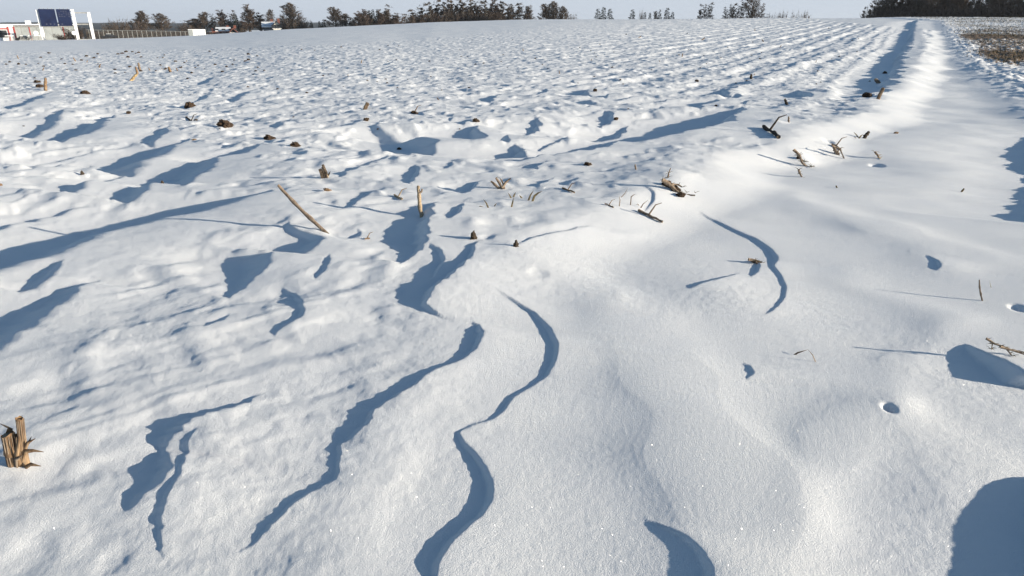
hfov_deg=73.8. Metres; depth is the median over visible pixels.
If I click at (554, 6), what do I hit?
bare tree
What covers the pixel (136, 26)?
bare bush
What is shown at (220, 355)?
snow field
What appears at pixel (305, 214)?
dry stalk
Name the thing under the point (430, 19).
bare bush
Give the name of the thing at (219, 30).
red roofed house
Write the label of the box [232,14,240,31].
fir tree
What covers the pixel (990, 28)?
dry grass
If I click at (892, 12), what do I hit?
bare bush
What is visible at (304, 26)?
bare bush
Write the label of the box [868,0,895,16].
bare tree
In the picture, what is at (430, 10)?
birch tree
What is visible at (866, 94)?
soil clod
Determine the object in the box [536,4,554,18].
bare tree
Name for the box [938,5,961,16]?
bare bush
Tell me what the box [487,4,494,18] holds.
bare tree
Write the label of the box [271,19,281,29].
white gabled house
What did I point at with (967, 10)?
bare bush
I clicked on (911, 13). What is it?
bare bush
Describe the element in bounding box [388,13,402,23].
bare tree
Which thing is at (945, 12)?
bare bush
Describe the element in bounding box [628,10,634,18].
fir tree
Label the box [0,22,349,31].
hills
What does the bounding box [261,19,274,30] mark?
long snowy house
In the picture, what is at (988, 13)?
bare bush
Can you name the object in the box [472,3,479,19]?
bare tree
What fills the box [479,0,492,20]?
birch tree
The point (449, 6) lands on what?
birch tree
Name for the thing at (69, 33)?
bare bush
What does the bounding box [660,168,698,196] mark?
corn root
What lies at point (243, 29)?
bare bush
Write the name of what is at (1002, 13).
bare bush
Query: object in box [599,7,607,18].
fir tree
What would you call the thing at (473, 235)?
soil clod
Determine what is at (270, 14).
bare tree
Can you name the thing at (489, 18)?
bare bush
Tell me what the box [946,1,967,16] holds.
bare bush
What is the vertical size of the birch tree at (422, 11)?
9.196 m
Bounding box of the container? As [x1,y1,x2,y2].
[188,29,205,35]
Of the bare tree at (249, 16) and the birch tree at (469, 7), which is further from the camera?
the bare tree at (249, 16)
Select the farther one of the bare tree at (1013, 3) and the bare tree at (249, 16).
the bare tree at (249, 16)
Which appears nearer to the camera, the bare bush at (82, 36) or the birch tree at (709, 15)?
the birch tree at (709, 15)
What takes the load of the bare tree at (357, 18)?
on the snow field
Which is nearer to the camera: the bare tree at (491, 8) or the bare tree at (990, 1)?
the bare tree at (990, 1)
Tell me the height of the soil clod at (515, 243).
0.061 m
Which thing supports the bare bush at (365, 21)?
on the snow field
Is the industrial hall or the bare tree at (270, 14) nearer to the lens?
the industrial hall
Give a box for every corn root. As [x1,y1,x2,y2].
[491,177,510,188]
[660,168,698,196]
[748,258,763,263]
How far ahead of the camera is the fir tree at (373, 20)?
274.07 m
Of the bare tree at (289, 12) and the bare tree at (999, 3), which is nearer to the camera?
the bare tree at (999, 3)
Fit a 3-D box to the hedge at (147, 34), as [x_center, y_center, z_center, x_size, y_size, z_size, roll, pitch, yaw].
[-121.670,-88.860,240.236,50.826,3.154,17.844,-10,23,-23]
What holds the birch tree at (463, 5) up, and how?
on the snow field
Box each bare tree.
[127,10,157,31]
[147,13,174,31]
[179,18,209,30]
[195,12,212,30]
[209,9,232,27]
[236,4,257,31]
[253,12,269,30]
[264,9,275,21]
[278,2,304,27]
[324,7,346,26]
[339,13,352,26]
[350,11,363,25]
[359,9,371,24]
[372,9,387,24]
[383,10,393,23]
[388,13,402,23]
[447,4,455,21]
[454,3,460,20]
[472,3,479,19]
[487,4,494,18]
[493,2,497,18]
[501,6,518,19]
[523,6,532,19]
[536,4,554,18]
[547,1,559,18]
[555,6,570,18]
[698,4,703,18]
[745,0,763,17]
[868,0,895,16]
[889,0,902,15]
[895,0,911,11]
[897,0,920,13]
[910,0,936,16]
[917,0,942,16]
[966,0,981,12]
[974,0,991,11]
[981,0,997,11]
[987,0,1010,16]
[996,0,1023,16]
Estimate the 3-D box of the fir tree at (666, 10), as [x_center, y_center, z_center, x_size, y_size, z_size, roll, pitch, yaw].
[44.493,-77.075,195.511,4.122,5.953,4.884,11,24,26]
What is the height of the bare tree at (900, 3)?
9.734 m
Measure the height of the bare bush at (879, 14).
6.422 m
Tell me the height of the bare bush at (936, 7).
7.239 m
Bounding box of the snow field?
[0,17,1023,575]
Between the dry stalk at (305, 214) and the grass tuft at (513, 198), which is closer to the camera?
the dry stalk at (305, 214)
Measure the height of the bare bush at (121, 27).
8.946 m
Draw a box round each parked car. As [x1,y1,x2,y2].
[15,36,29,40]
[101,34,116,38]
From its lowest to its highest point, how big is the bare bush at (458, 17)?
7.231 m
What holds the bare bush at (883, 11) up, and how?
on the snow field
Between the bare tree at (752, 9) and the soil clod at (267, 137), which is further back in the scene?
the bare tree at (752, 9)
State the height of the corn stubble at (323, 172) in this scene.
0.171 m
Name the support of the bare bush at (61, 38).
on the snow field
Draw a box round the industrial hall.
[0,21,73,40]
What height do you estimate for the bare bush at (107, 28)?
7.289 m
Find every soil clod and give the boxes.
[80,90,90,93]
[184,102,195,108]
[216,119,233,127]
[263,134,275,139]
[289,142,300,146]
[470,231,476,239]
[513,240,518,246]
[862,92,871,96]
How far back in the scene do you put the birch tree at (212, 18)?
291.58 m
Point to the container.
(192, 32)
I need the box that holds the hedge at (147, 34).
[87,31,239,38]
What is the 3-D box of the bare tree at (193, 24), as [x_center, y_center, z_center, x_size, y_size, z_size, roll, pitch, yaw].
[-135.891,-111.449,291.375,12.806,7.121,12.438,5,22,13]
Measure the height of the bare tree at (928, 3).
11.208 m
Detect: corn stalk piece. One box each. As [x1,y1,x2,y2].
[394,188,406,199]
[562,183,574,192]
[638,203,662,222]
[762,114,786,138]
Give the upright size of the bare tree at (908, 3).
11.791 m
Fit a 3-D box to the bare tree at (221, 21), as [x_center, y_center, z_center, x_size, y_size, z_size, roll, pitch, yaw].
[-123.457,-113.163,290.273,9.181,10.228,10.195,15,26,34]
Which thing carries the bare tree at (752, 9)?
on the snow field
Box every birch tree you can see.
[209,14,216,27]
[227,10,237,26]
[420,3,426,20]
[425,2,434,22]
[433,0,442,18]
[439,0,446,21]
[445,0,453,20]
[459,0,467,19]
[465,0,473,17]
[476,1,482,19]
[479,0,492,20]
[494,1,505,18]
[513,3,523,19]
[515,3,525,19]
[525,5,535,18]
[701,4,707,18]
[704,2,714,18]
[725,4,734,18]
[729,3,737,18]
[735,0,749,17]
[758,5,766,17]
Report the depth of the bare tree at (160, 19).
278.35 m
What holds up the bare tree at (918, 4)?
on the snow field
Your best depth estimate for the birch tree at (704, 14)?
192.76 m
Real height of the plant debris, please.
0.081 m
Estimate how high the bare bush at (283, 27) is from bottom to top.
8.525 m
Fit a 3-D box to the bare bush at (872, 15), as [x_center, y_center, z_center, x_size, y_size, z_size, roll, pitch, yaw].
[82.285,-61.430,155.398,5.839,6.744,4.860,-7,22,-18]
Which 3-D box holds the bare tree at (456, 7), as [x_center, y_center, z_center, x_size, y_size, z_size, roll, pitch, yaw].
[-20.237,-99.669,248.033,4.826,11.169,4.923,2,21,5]
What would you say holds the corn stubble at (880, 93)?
on the snow field
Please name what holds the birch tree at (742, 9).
on the snow field
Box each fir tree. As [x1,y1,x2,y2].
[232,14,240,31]
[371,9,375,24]
[595,9,600,18]
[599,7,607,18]
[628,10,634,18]
[664,8,670,18]
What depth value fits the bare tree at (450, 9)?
247.26 m
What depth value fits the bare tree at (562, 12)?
217.12 m
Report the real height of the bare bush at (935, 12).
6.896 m
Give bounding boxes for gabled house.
[229,25,237,32]
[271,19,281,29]
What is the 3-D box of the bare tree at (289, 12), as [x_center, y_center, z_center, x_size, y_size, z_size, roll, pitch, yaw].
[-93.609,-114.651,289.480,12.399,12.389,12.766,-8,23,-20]
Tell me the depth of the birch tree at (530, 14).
231.47 m
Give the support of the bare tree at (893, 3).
on the snow field
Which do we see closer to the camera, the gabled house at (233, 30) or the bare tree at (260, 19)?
the gabled house at (233, 30)
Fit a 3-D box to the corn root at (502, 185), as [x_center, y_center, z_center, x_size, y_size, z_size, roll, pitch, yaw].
[-0.090,-0.836,5.476,0.177,0.106,0.054,0,21,0]
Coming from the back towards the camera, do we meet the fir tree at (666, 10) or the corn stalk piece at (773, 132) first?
the fir tree at (666, 10)
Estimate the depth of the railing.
200.06 m
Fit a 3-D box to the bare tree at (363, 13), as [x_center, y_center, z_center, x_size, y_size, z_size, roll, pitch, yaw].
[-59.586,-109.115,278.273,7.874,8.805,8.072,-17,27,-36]
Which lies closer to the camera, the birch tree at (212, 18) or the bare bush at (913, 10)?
the bare bush at (913, 10)
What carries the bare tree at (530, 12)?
on the snow field
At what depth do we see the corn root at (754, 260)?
4.13 m
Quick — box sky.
[0,0,1023,22]
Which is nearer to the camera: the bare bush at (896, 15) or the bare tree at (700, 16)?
the bare bush at (896, 15)
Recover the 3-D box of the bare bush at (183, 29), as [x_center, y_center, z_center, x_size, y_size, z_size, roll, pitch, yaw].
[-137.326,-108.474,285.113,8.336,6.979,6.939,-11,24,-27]
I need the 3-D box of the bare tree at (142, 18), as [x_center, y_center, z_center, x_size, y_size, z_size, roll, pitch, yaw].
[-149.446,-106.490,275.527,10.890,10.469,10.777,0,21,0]
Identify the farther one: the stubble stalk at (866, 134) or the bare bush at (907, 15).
the bare bush at (907, 15)
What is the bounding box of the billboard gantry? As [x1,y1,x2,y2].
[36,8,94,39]
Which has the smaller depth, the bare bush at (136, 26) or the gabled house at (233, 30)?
the gabled house at (233, 30)
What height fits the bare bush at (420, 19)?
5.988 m
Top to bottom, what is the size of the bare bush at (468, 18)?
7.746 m
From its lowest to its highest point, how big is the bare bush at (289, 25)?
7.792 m
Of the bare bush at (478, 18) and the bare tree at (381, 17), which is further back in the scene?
the bare tree at (381, 17)
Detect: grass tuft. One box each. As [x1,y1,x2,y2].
[508,192,521,206]
[528,190,541,200]
[619,190,647,207]
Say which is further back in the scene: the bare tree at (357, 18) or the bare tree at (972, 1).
the bare tree at (357, 18)
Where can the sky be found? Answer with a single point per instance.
(179, 11)
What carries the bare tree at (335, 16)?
on the snow field
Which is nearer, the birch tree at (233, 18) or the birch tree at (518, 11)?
the birch tree at (518, 11)
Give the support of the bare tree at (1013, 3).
on the snow field
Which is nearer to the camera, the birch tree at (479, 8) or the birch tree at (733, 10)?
the birch tree at (733, 10)
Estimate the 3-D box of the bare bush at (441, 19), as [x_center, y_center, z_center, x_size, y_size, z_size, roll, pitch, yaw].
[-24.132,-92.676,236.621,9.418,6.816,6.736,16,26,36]
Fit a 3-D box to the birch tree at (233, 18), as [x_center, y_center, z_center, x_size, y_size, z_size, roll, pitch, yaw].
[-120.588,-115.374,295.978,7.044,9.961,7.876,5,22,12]
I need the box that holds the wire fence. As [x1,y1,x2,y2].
[86,30,209,38]
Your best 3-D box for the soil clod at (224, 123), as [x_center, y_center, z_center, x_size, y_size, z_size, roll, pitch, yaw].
[-3.897,-2.203,9.293,0.272,0.148,0.220,18,20,-8]
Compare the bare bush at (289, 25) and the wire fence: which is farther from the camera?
the bare bush at (289, 25)
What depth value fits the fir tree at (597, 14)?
198.10 m
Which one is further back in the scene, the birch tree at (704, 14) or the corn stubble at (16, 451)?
the birch tree at (704, 14)
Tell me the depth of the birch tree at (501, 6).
242.35 m
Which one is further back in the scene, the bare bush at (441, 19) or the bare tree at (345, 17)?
the bare tree at (345, 17)
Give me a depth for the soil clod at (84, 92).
15.27 m
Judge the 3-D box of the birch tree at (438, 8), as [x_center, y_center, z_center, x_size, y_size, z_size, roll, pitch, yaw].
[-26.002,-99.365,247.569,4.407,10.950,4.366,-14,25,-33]
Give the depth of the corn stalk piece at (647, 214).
4.85 m
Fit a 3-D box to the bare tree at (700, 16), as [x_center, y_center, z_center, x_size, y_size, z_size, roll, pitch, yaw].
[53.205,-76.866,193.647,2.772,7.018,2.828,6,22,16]
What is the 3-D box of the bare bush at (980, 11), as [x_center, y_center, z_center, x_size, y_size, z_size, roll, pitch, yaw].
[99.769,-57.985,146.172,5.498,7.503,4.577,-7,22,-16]
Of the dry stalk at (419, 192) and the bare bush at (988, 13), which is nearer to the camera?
the dry stalk at (419, 192)
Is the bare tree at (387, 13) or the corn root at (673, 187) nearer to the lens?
the corn root at (673, 187)
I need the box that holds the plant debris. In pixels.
[985,338,1023,356]
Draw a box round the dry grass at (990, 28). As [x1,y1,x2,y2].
[918,16,1023,76]
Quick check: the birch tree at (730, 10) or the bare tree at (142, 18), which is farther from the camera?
the bare tree at (142, 18)
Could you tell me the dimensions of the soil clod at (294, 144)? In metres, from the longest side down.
0.129 x 0.110 x 0.085 m
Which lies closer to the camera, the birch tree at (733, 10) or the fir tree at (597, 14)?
the birch tree at (733, 10)
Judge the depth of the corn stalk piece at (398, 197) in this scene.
5.18 m
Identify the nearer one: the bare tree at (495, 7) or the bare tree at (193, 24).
the bare tree at (495, 7)
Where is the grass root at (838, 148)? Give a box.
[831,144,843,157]
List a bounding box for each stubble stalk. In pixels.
[43,78,47,90]
[863,131,869,138]
[979,280,982,300]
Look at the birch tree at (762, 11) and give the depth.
188.68 m
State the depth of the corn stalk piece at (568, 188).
5.33 m
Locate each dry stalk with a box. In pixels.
[277,184,328,233]
[417,186,423,217]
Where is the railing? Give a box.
[5,35,14,40]
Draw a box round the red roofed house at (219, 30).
[211,26,229,33]
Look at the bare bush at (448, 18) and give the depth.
236.64 m
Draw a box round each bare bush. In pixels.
[52,33,73,39]
[60,26,94,39]
[71,27,85,38]
[99,18,129,31]
[99,23,117,30]
[123,19,142,31]
[175,22,191,30]
[235,20,248,31]
[274,15,286,29]
[283,16,304,28]
[296,18,312,28]
[354,15,372,25]
[402,12,418,22]
[413,13,426,22]
[422,11,435,22]
[430,12,451,21]
[441,9,455,21]
[447,11,466,21]
[462,11,477,20]
[470,12,488,20]
[479,10,494,20]
[489,12,503,20]
[860,5,883,17]
[870,5,891,17]
[872,4,909,17]
[873,2,896,17]
[894,6,911,16]
[898,8,921,16]
[903,6,923,16]
[908,5,932,16]
[920,7,944,16]
[922,6,955,16]
[931,5,952,16]
[937,2,959,16]
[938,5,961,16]
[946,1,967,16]
[955,3,982,16]
[957,5,975,16]
[964,0,989,16]
[977,4,997,16]
[989,4,1011,16]
[994,5,1015,16]
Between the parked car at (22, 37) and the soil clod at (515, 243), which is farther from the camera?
the parked car at (22, 37)
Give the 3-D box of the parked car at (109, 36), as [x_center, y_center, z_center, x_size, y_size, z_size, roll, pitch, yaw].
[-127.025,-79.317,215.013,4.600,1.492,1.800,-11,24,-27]
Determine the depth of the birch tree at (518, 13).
232.12 m
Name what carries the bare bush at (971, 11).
on the snow field
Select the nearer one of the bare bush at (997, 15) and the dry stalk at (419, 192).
the dry stalk at (419, 192)
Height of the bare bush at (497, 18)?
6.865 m
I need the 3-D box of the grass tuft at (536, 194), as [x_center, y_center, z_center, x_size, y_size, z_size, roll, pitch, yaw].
[0.168,-0.679,5.082,0.106,0.087,0.048,-8,23,-21]
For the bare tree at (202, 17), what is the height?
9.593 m
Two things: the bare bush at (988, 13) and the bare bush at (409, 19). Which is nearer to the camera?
the bare bush at (988, 13)
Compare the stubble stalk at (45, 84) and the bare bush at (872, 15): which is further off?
the bare bush at (872, 15)
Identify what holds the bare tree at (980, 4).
on the snow field
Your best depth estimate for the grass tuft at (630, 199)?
5.00 m
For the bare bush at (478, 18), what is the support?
on the snow field
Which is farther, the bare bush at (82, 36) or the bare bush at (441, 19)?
the bare bush at (441, 19)
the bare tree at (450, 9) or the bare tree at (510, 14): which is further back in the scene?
the bare tree at (450, 9)
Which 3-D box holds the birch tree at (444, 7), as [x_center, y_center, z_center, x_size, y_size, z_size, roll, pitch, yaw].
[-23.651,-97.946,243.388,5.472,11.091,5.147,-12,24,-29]
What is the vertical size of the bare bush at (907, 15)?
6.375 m
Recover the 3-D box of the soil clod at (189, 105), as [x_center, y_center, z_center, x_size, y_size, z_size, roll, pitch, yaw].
[-5.700,-3.217,12.122,0.224,0.177,0.171,13,18,-14]
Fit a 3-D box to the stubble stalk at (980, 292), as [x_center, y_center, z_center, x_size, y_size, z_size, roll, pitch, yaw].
[2.449,0.022,3.564,0.012,0.124,0.057,-9,23,-21]
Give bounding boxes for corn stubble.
[1,416,42,468]
[319,164,330,178]
[876,87,884,98]
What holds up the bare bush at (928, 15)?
on the snow field

